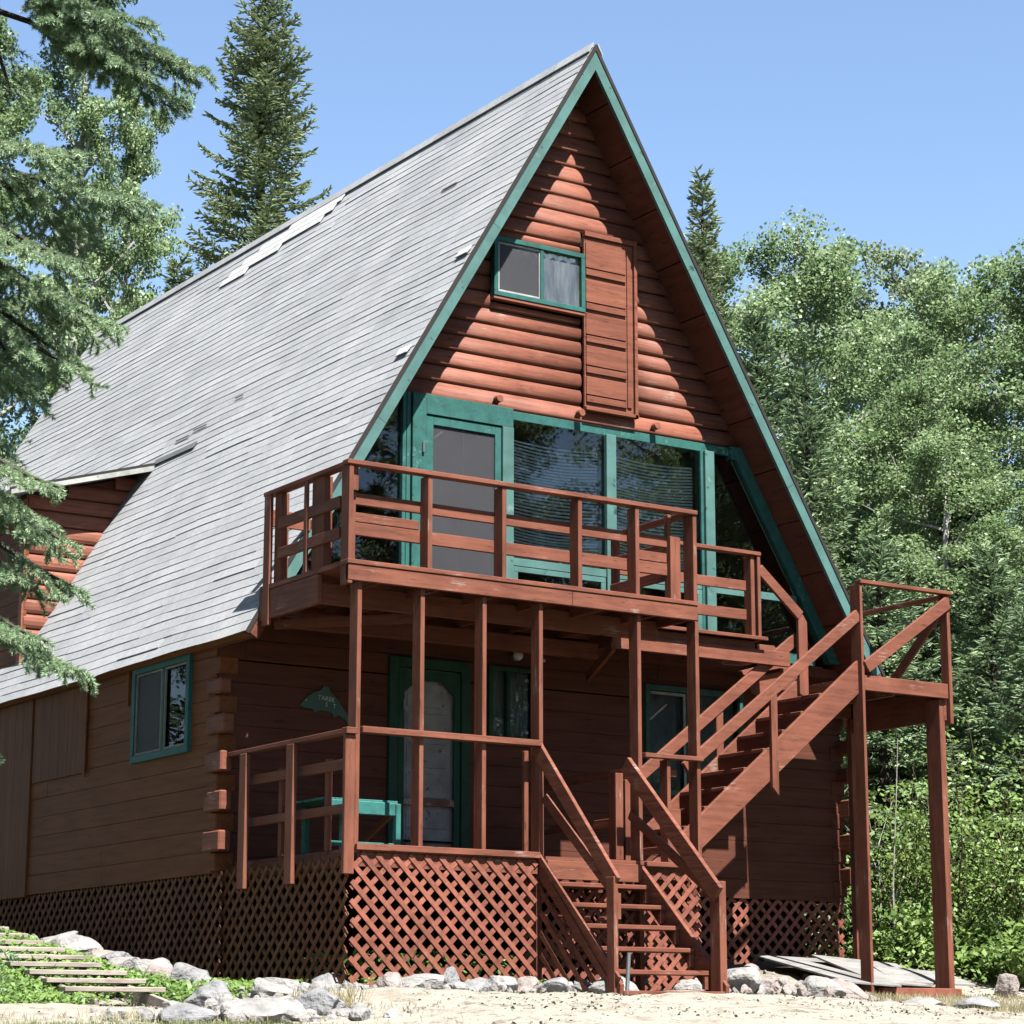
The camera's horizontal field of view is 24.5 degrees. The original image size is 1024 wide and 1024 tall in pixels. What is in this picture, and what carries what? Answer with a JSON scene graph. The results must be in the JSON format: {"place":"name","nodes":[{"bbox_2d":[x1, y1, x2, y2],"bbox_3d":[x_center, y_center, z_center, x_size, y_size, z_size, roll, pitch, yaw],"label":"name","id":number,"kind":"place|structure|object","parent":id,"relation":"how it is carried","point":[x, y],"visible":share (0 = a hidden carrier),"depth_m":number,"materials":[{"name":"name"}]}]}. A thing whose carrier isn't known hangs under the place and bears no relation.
{"place":"outdoors","nodes":[
{"label":"outdoors","id":0,"kind":"place"},
{"bbox_2d":[4,1016,332,1023],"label":"lawn","id":1,"kind":"structure","parent":0,"point":[178,1021],"depth_m":15.61,"materials":[{"name":"green plant"}]},
{"bbox_2d":[0,945,1023,1023],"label":"ground","id":2,"kind":"structure","parent":0,"point":[486,1012],"depth_m":18.09,"materials":[{"name":"sand"}]},
{"bbox_2d":[0,415,18,435],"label":"birch tree","id":3,"kind":"object","parent":2,"relation":"on","point":[7,430],"visible":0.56,"depth_m":37.50,"materials":[{"name":"green plant"}]},
{"bbox_2d":[0,15,99,453],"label":"birch tree","id":4,"kind":"object","parent":2,"relation":"on","point":[17,120],"visible":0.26,"depth_m":37.11,"materials":[{"name":"green plant"}]},
{"bbox_2d":[40,931,77,944],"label":"rock","id":5,"kind":"object","parent":2,"relation":"on","point":[47,939],"visible":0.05,"depth_m":23.33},
{"bbox_2d":[48,934,103,954],"bbox_3d":[-4.231,4.287,22.834,0.564,0.417,0.523,5,-13,-23],"label":"rock","id":6,"kind":"object","parent":2,"relation":"on","point":[80,943],"visible":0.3,"depth_m":22.72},
{"bbox_2d":[18,267,145,433],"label":"poplar tree","id":7,"kind":"object","parent":2,"relation":"on","point":[112,303],"visible":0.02,"depth_m":44.26,"materials":[{"name":"plant"}]},
{"bbox_2d":[0,927,167,1007],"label":"slatted walkway","id":8,"kind":"structure","parent":2,"relation":"on","point":[148,999],"depth_m":20.23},
{"bbox_2d":[79,950,113,960],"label":"rock","id":9,"kind":"object","parent":2,"relation":"on","point":[97,953],"visible":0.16,"depth_m":22.35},
{"bbox_2d":[0,0,196,457],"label":"birch tree","id":10,"kind":"object","parent":2,"relation":"on","point":[90,114],"visible":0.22,"depth_m":39.20,"materials":[{"name":"green plant"}]},
{"bbox_2d":[41,85,175,384],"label":"birch tree","id":11,"kind":"object","parent":2,"relation":"on","point":[135,167],"visible":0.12,"depth_m":41.74,"materials":[{"name":"green plant"}]},
{"bbox_2d":[0,0,220,992],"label":"spruce tree","id":12,"kind":"object","parent":2,"relation":"on","point":[69,27],"visible":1,"depth_m":9.15,"materials":[{"name":"green plant"}]},
{"bbox_2d":[97,951,131,961],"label":"rock","id":13,"kind":"object","parent":2,"relation":"on","point":[108,956],"visible":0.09,"depth_m":22.02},
{"bbox_2d":[108,957,139,969],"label":"rock","id":14,"kind":"object","parent":2,"relation":"on","point":[128,962],"visible":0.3,"depth_m":21.64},
{"bbox_2d":[133,958,172,973],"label":"rock","id":15,"kind":"object","parent":2,"relation":"on","point":[142,964],"visible":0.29,"depth_m":21.44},
{"bbox_2d":[143,963,171,986],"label":"rock","id":16,"kind":"object","parent":2,"relation":"on","point":[152,968],"visible":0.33,"depth_m":21.03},
{"bbox_2d":[162,251,195,292],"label":"spruce tree","id":17,"kind":"object","parent":2,"relation":"on","point":[172,271],"visible":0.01,"depth_m":45.45,"materials":[{"name":"green plant"}]},
{"bbox_2d":[158,1003,217,1023],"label":"rock","id":18,"kind":"object","parent":2,"relation":"on","point":[190,1013],"visible":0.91,"depth_m":16.11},
{"bbox_2d":[170,962,212,989],"bbox_3d":[-2.842,4.157,20.856,0.423,0.352,0.311,5,-13,-23],"label":"rock","id":19,"kind":"object","parent":2,"relation":"on","point":[184,971],"visible":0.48,"depth_m":20.75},
{"bbox_2d":[184,979,233,1006],"bbox_3d":[-2.467,3.953,19.241,0.397,0.285,0.347,1,-12,-6],"label":"rock","id":20,"kind":"object","parent":2,"relation":"on","point":[200,996],"visible":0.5,"depth_m":19.13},
{"bbox_2d":[170,0,331,288],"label":"spruce tree","id":21,"kind":"object","parent":2,"relation":"on","point":[264,122],"visible":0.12,"depth_m":42.03,"materials":[{"name":"green plant"}]},
{"bbox_2d":[220,996,306,1023],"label":"rock","id":22,"kind":"object","parent":2,"relation":"on","point":[290,1008],"visible":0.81,"depth_m":16.73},
{"bbox_2d":[250,978,294,997],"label":"rock","id":23,"kind":"object","parent":2,"relation":"on","point":[263,988],"visible":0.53,"depth_m":18.94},
{"bbox_2d":[0,926,546,1006],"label":"weeds","id":24,"kind":"object","parent":2,"relation":"on","point":[35,991],"visible":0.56,"depth_m":20.25,"materials":[{"name":"green plant"}]},
{"bbox_2d":[263,977,299,990],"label":"rock","id":25,"kind":"object","parent":2,"relation":"on","point":[290,983],"visible":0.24,"depth_m":19.84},
{"bbox_2d":[296,988,345,1015],"bbox_3d":[-1.404,3.699,17.649,0.353,0.285,0.358,-8,-15,32],"label":"rock","id":26,"kind":"object","parent":2,"relation":"on","point":[321,1001],"visible":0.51,"depth_m":17.52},
{"bbox_2d":[278,977,376,1007],"bbox_3d":[-1.422,3.673,17.932,0.690,0.285,0.766,-4,-13,17],"label":"dry tuft","id":27,"kind":"object","parent":2,"relation":"on","point":[347,1001],"visible":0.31,"depth_m":17.92,"materials":[{"name":"beige plant"}]},
{"bbox_2d":[311,973,344,984],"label":"rock","id":28,"kind":"object","parent":2,"relation":"on","point":[326,977],"visible":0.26,"depth_m":19.95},
{"bbox_2d":[90,961,600,1023],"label":"rubble","id":29,"kind":"object","parent":2,"relation":"on","point":[357,1011],"visible":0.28,"depth_m":17.29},
{"bbox_2d":[374,972,402,987],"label":"rock","id":30,"kind":"object","parent":2,"relation":"on","point":[392,979],"visible":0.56,"depth_m":19.46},
{"bbox_2d":[300,948,514,983],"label":"shade weeds","id":31,"kind":"object","parent":2,"relation":"on","point":[416,971],"visible":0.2,"depth_m":20.72,"materials":[{"name":"green plant"}]},
{"bbox_2d":[401,973,445,989],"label":"rock","id":32,"kind":"object","parent":2,"relation":"on","point":[436,981],"visible":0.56,"depth_m":19.58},
{"bbox_2d":[0,42,885,986],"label":"frame cabin","id":33,"kind":"object","parent":2,"relation":"on","point":[510,286],"visible":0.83,"depth_m":25.17,"materials":[{"name":"brown wood"}]},
{"bbox_2d":[129,653,193,763],"bbox_3d":[-3.445,1.946,23.264,0.075,0.960,1.310,8,-15,-33],"label":"window","id":34,"kind":"structure","parent":33,"relation":"in","point":[162,692],"depth_m":23.23,"materials":[{"name":"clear glass"}]},
{"bbox_2d":[299,686,347,726],"bbox_3d":[-1.790,1.893,22.880,0.610,0.405,0.031,8,-15,-33],"label":"fish sign","id":35,"kind":"object","parent":33,"relation":"attached to","point":[324,699],"visible":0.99,"depth_m":22.88,"materials":[{"name":"green paint"}]},
{"bbox_2d":[397,668,459,847],"bbox_3d":[-0.816,2.547,23.372,0.720,1.960,0.060,8,-15,-33],"label":"screen door","id":36,"kind":"structure","parent":33,"relation":"in","point":[451,681],"depth_m":23.44,"materials":[{"name":"green paint"}]},
{"bbox_2d":[401,668,456,847],"bbox_3d":[-0.860,2.562,23.437,0.720,2.000,0.040,8,-15,-33],"label":"inner door","id":37,"kind":"structure","parent":33,"relation":"in","point":[438,701],"depth_m":23.48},
{"bbox_2d":[422,415,500,575],"bbox_3d":[-0.523,0.064,23.762,0.963,2.020,0.083,9,-15,-35],"label":"balcony door","id":38,"kind":"structure","parent":33,"relation":"in","point":[458,447],"depth_m":23.84,"materials":[{"name":"teal paint"}]},
{"bbox_2d":[486,665,530,738],"bbox_3d":[-0.023,1.968,24.110,0.580,0.750,0.142,8,-15,-33],"label":"window","id":39,"kind":"structure","parent":33,"relation":"in","point":[506,686],"depth_m":24.13,"materials":[{"name":"green paint"}]},
{"bbox_2d":[509,652,522,660],"bbox_3d":[0.050,1.469,24.145,0.108,0.110,0.148,8,-15,-33],"label":"porch lamp","id":40,"kind":"object","parent":33,"relation":"attached to","point":[515,656],"visible":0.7,"depth_m":24.10,"materials":[{"name":"glass"}]},
{"bbox_2d":[259,458,789,681],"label":"balcony","id":41,"kind":"structure","parent":33,"relation":"attached to","point":[598,619],"depth_m":21.82,"materials":[{"name":"wood"}]},
{"bbox_2d":[491,235,585,312],"bbox_3d":[0.263,-2.490,24.880,1.155,0.650,0.142,8,-15,-33],"label":"window","id":42,"kind":"structure","parent":33,"relation":"in","point":[520,270],"depth_m":24.83,"materials":[{"name":"teal paint"}]},
{"bbox_2d":[582,231,638,419],"bbox_3d":[1.056,-2.000,25.266,0.690,1.980,0.070,8,-15,-33],"label":"loft door","id":43,"kind":"structure","parent":33,"relation":"in","point":[610,320],"depth_m":25.25,"materials":[{"name":"wood"}]},
{"bbox_2d":[641,684,743,795],"bbox_3d":[1.909,2.484,25.358,1.370,1.200,0.230,8,-15,-33],"label":"window","id":44,"kind":"structure","parent":33,"relation":"in","point":[665,708],"depth_m":25.25,"materials":[{"name":"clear glass"}]},
{"bbox_2d":[714,458,791,589],"bbox_3d":[2.646,0.171,25.916,1.140,1.420,0.006,8,-15,-33],"label":"window frame","id":45,"kind":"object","parent":33,"relation":"in","point":[714,458],"depth_m":25.98,"materials":[{"name":"black"}]},
{"bbox_2d":[443,966,459,984],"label":"rock","id":46,"kind":"object","parent":2,"relation":"on","point":[450,974],"visible":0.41,"depth_m":19.82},
{"bbox_2d":[219,582,703,990],"bbox_3d":[-0.480,2.757,22.081,3.860,3.540,2.478,8,-15,-33],"label":"porch","id":47,"kind":"object","parent":2,"relation":"on","point":[287,865],"visible":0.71,"depth_m":20.90,"materials":[{"name":"wood"}]},
{"bbox_2d":[296,797,400,853],"bbox_3d":[-1.533,2.838,21.149,0.760,0.480,0.830,8,-15,-33],"label":"bench","id":48,"kind":"object","parent":47,"relation":"on","point":[388,810],"visible":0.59,"depth_m":21.00,"materials":[{"name":"teal paint"}]},
{"bbox_2d":[618,610,858,883],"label":"side stairs","id":49,"kind":"structure","parent":47,"relation":"on","point":[761,751],"depth_m":23.66,"materials":[{"name":"wood"}]},
{"bbox_2d":[464,977,490,990],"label":"rock","id":50,"kind":"object","parent":2,"relation":"on","point":[474,984],"visible":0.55,"depth_m":19.86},
{"bbox_2d":[488,975,517,992],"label":"rock","id":51,"kind":"object","parent":2,"relation":"on","point":[511,983],"visible":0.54,"depth_m":20.05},
{"bbox_2d":[0,986,1023,1023],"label":"short grass","id":52,"kind":"structure","parent":2,"relation":"on","point":[1004,1007],"depth_m":22.25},
{"bbox_2d":[516,976,541,993],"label":"rock","id":53,"kind":"object","parent":2,"relation":"on","point":[529,983],"visible":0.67,"depth_m":20.14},
{"bbox_2d":[542,977,571,992],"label":"rock","id":54,"kind":"object","parent":2,"relation":"on","point":[559,984],"visible":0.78,"depth_m":20.23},
{"bbox_2d":[572,978,591,991],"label":"rock","id":55,"kind":"object","parent":2,"relation":"on","point":[576,984],"visible":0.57,"depth_m":20.29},
{"bbox_2d":[588,974,639,993],"bbox_3d":[0.853,4.035,20.070,0.461,0.231,0.257,5,-13,-23],"label":"rock","id":56,"kind":"object","parent":2,"relation":"on","point":[599,986],"visible":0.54,"depth_m":19.98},
{"bbox_2d":[625,953,630,995],"bbox_3d":[0.976,3.923,19.912,0.035,0.405,0.093,-6,-14,25],"label":"metal stake","id":57,"kind":"object","parent":2,"relation":"on","point":[628,962],"visible":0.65,"depth_m":19.91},
{"bbox_2d":[533,743,729,994],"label":"porch stairs","id":58,"kind":"structure","parent":2,"relation":"on","point":[706,971],"depth_m":20.72,"materials":[{"name":"wood"}]},
{"bbox_2d":[672,978,705,990],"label":"rock","id":59,"kind":"object","parent":2,"relation":"on","point":[684,984],"visible":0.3,"depth_m":21.62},
{"bbox_2d":[685,164,737,347],"bbox_3d":[2.861,0.805,34.512,2.819,12.332,2.870,8,-15,-33],"label":"spruce tree","id":60,"kind":"object","parent":2,"relation":"on","point":[699,246],"visible":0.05,"depth_m":35.47,"materials":[{"name":"green plant"}]},
{"bbox_2d":[727,967,762,994],"bbox_3d":[2.027,4.328,21.537,0.529,0.356,0.498,1,-12,-6],"label":"rock","id":61,"kind":"object","parent":2,"relation":"on","point":[738,978],"visible":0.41,"depth_m":21.34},
{"bbox_2d":[760,982,765,994],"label":"rock","id":62,"kind":"object","parent":2,"relation":"on","point":[762,986],"visible":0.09,"depth_m":21.86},
{"bbox_2d":[711,251,817,373],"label":"poplar tree","id":63,"kind":"object","parent":2,"relation":"on","point":[741,311],"depth_m":49.49,"materials":[{"name":"plant"}]},
{"bbox_2d":[761,977,771,988],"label":"rock","id":64,"kind":"object","parent":2,"relation":"on","point":[767,982],"visible":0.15,"depth_m":22.22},
{"bbox_2d":[645,963,891,1001],"bbox_3d":[2.579,4.566,22.748,3.055,0.524,3.227,8,-15,-33],"label":"rubble","id":65,"kind":"object","parent":2,"relation":"on","point":[787,987],"visible":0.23,"depth_m":21.94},
{"bbox_2d":[683,231,860,520],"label":"poplar tree","id":66,"kind":"object","parent":2,"relation":"on","point":[731,274],"visible":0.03,"depth_m":41.24,"materials":[{"name":"green plant"}]},
{"bbox_2d":[771,981,780,991],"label":"rock","id":67,"kind":"object","parent":2,"relation":"on","point":[775,986],"visible":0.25,"depth_m":22.87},
{"bbox_2d":[736,301,819,524],"bbox_3d":[3.835,1.911,35.008,3.426,10.493,4.181,8,-14,-31],"label":"spruce tree","id":68,"kind":"object","parent":2,"relation":"on","point":[759,378],"visible":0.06,"depth_m":35.70,"materials":[{"name":"green plant"}]},
{"bbox_2d":[802,976,846,997],"bbox_3d":[2.856,4.450,21.881,0.419,0.303,0.438,-6,-14,26],"label":"rock","id":69,"kind":"object","parent":2,"relation":"on","point":[815,985],"visible":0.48,"depth_m":21.74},
{"bbox_2d":[739,239,912,545],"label":"poplar tree","id":70,"kind":"object","parent":2,"relation":"on","point":[876,251],"visible":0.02,"depth_m":49.53,"materials":[{"name":"plant"}]},
{"bbox_2d":[754,955,901,986],"bbox_3d":[3.192,4.733,24.358,1.069,0.361,1.849,2,-13,-10],"label":"old board","id":71,"kind":"object","parent":2,"relation":"on","point":[817,966],"visible":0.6,"depth_m":24.22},
{"bbox_2d":[722,205,935,798],"bbox_3d":[4.233,1.147,36.544,4.997,12.544,4.912,-4,-13,18],"label":"poplar tree","id":72,"kind":"object","parent":2,"relation":"on","point":[825,272],"visible":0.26,"depth_m":36.92,"materials":[{"name":"green plant"}]},
{"bbox_2d":[779,407,878,800],"bbox_3d":[4.298,2.752,35.769,3.263,9.070,3.982,-3,-13,16],"label":"spruce tree","id":73,"kind":"object","parent":2,"relation":"on","point":[815,506],"visible":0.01,"depth_m":36.27,"materials":[{"name":"green plant"}]},
{"bbox_2d":[805,736,876,957],"bbox_3d":[3.207,2.907,30.549,3.300,6.804,3.208,12,-17,-43],"label":"spruce tree","id":74,"kind":"object","parent":2,"relation":"on","point":[845,938],"depth_m":29.30,"materials":[{"name":"green plant"}]},
{"bbox_2d":[779,364,917,932],"bbox_3d":[4.318,2.224,32.939,3.263,8.892,3.982,-6,-14,25],"label":"spruce tree","id":75,"kind":"object","parent":2,"relation":"on","point":[798,434],"visible":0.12,"depth_m":33.50,"materials":[{"name":"green plant"}]},
{"bbox_2d":[831,978,868,1000],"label":"rock","id":76,"kind":"object","parent":2,"relation":"on","point":[848,987],"visible":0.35,"depth_m":22.27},
{"bbox_2d":[777,579,961,997],"bbox_3d":[3.683,3.001,24.901,1.280,4.280,1.616,8,-15,-33],"label":"stair landing","id":77,"kind":"object","parent":2,"relation":"on","point":[876,703],"visible":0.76,"depth_m":24.57,"materials":[{"name":"wood"}]},
{"bbox_2d":[721,565,808,695],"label":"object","id":78,"kind":"structure","parent":77,"relation":"on","point":[764,681],"depth_m":24.85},
{"bbox_2d":[812,954,931,986],"bbox_3d":[3.884,4.766,24.547,1.058,0.340,1.134,7,-14,-28],"label":"old board","id":79,"kind":"object","parent":2,"relation":"on","point":[850,965],"visible":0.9,"depth_m":24.54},
{"bbox_2d":[773,296,1023,799],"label":"poplar tree","id":80,"kind":"object","parent":2,"relation":"on","point":[885,320],"visible":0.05,"depth_m":42.99,"materials":[{"name":"green plant"}]},
{"bbox_2d":[804,517,1013,963],"bbox_3d":[4.751,3.057,29.736,3.473,6.076,3.377,-1,-12,5],"label":"spruce tree","id":81,"kind":"object","parent":2,"relation":"on","point":[881,557],"visible":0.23,"depth_m":29.81,"materials":[{"name":"green plant"}]},
{"bbox_2d":[848,896,970,969],"bbox_3d":[4.430,4.695,26.180,1.204,0.881,1.559,-8,-15,33],"label":"shrub","id":82,"kind":"object","parent":2,"relation":"on","point":[913,935],"visible":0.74,"depth_m":25.91,"materials":[{"name":"green plant"}]},
{"bbox_2d":[801,244,1023,616],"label":"poplar tree","id":83,"kind":"object","parent":2,"relation":"on","point":[902,288],"visible":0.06,"depth_m":49.63,"materials":[{"name":"plant"}]},
{"bbox_2d":[807,939,1023,985],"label":"undergrowth","id":84,"kind":"object","parent":2,"relation":"on","point":[850,951],"visible":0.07,"depth_m":25.73,"materials":[{"name":"green plant"}]},
{"bbox_2d":[810,351,1023,882],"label":"poplar tree","id":85,"kind":"object","parent":2,"relation":"on","point":[906,396],"visible":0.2,"depth_m":34.51,"materials":[{"name":"green plant"}]},
{"bbox_2d":[815,422,1023,887],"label":"poplar tree","id":86,"kind":"object","parent":2,"relation":"on","point":[919,561],"visible":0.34,"depth_m":32.47,"materials":[{"name":"green plant"}]},
{"bbox_2d":[816,777,1023,961],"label":"shrub","id":87,"kind":"object","parent":2,"relation":"on","point":[899,867],"visible":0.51,"depth_m":26.77,"materials":[{"name":"green plant"}]},
{"bbox_2d":[819,318,1023,781],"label":"poplar tree","id":88,"kind":"object","parent":2,"relation":"on","point":[878,372],"visible":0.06,"depth_m":39.35,"materials":[{"name":"green plant"}]},
{"bbox_2d":[822,739,1023,967],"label":"dead stems","id":89,"kind":"object","parent":2,"relation":"on","point":[911,850],"visible":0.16,"depth_m":27.76,"materials":[{"name":"plant"}]},
{"bbox_2d":[902,997,945,1005],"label":"rock","id":90,"kind":"object","parent":2,"relation":"on","point":[927,1000],"visible":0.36,"depth_m":21.76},
{"bbox_2d":[873,965,975,985],"bbox_3d":[4.282,4.835,24.645,0.929,0.228,0.570,4,-13,-19],"label":"old board","id":91,"kind":"object","parent":2,"relation":"on","point":[919,976],"visible":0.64,"depth_m":24.57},
{"bbox_2d":[827,254,1023,803],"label":"poplar tree","id":92,"kind":"object","parent":2,"relation":"on","point":[965,330],"visible":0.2,"depth_m":36.26,"materials":[{"name":"green plant"}]},
{"bbox_2d":[843,633,1009,901],"bbox_3d":[4.782,3.837,31.338,3.422,4.490,4.367,7,-14,-30],"label":"shrub","id":93,"kind":"object","parent":2,"relation":"on","point":[887,754],"visible":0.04,"depth_m":30.76,"materials":[{"name":"green plant"}]},
{"bbox_2d":[843,721,1013,878],"bbox_3d":[6.034,4.452,33.034,5.124,4.014,2.920,8,-15,-32],"label":"shrub","id":94,"kind":"object","parent":2,"relation":"on","point":[891,784],"depth_m":31.51,"materials":[{"name":"green plant"}]},
{"bbox_2d":[844,745,1023,939],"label":"shrub","id":95,"kind":"object","parent":2,"relation":"on","point":[905,829],"visible":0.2,"depth_m":28.39,"materials":[{"name":"green plant"}]},
{"bbox_2d":[874,442,1023,892],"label":"spruce tree","id":96,"kind":"object","parent":2,"relation":"on","point":[1014,547],"visible":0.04,"depth_m":32.85,"materials":[{"name":"green plant"}]},
{"bbox_2d":[884,725,1023,949],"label":"shrub","id":97,"kind":"object","parent":2,"relation":"on","point":[956,841],"visible":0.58,"depth_m":26.65,"materials":[{"name":"green plant"}]},
{"bbox_2d":[892,540,1023,934],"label":"spruce tree","id":98,"kind":"object","parent":2,"relation":"on","point":[967,682],"visible":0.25,"depth_m":30.57,"materials":[{"name":"green plant"}]},
{"bbox_2d":[904,238,1023,739],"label":"poplar tree","id":99,"kind":"object","parent":2,"relation":"on","point":[1000,383],"visible":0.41,"depth_m":34.67,"materials":[{"name":"green plant"}]},
{"bbox_2d":[952,996,999,1009],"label":"rock","id":100,"kind":"object","parent":2,"relation":"on","point":[977,1001],"visible":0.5,"depth_m":22.14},
{"bbox_2d":[949,703,1023,921],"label":"shrub","id":101,"kind":"object","parent":2,"relation":"on","point":[973,752],"visible":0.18,"depth_m":28.76,"materials":[{"name":"green plant"}]},
{"bbox_2d":[950,595,1023,943],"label":"spruce tree","id":102,"kind":"object","parent":2,"relation":"on","point":[1006,713],"visible":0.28,"depth_m":28.88,"materials":[{"name":"green plant"}]},
{"bbox_2d":[953,909,1023,984],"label":"shrub","id":103,"kind":"object","parent":2,"relation":"on","point":[991,958],"visible":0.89,"depth_m":25.68,"materials":[{"name":"green plant"}]},
{"bbox_2d":[953,734,1023,940],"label":"shrub","id":104,"kind":"object","parent":2,"relation":"on","point":[1019,897],"visible":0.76,"depth_m":26.54,"materials":[{"name":"green plant"}]},
{"bbox_2d":[974,255,1023,580],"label":"poplar tree","id":105,"kind":"object","parent":2,"relation":"on","point":[1006,308],"visible":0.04,"depth_m":49.93,"materials":[{"name":"plant"}]},
{"bbox_2d":[980,921,1023,939],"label":"shrub","id":106,"kind":"object","parent":2,"relation":"on","point":[982,922],"visible":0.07,"depth_m":26.43,"materials":[{"name":"green plant"}]},
{"bbox_2d":[994,973,1019,997],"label":"rock","id":107,"kind":"object","parent":2,"relation":"on","point":[1006,983],"visible":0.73,"depth_m":24.84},
{"bbox_2d":[0,0,1023,606],"label":"sky","id":108,"kind":"structure","parent":0,"point":[901,122],"materials":[{"name":"blue"}]},
{"bbox_2d":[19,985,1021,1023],"bbox_3d":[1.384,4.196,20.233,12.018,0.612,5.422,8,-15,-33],"label":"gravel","id":109,"kind":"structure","parent":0,"point":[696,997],"depth_m":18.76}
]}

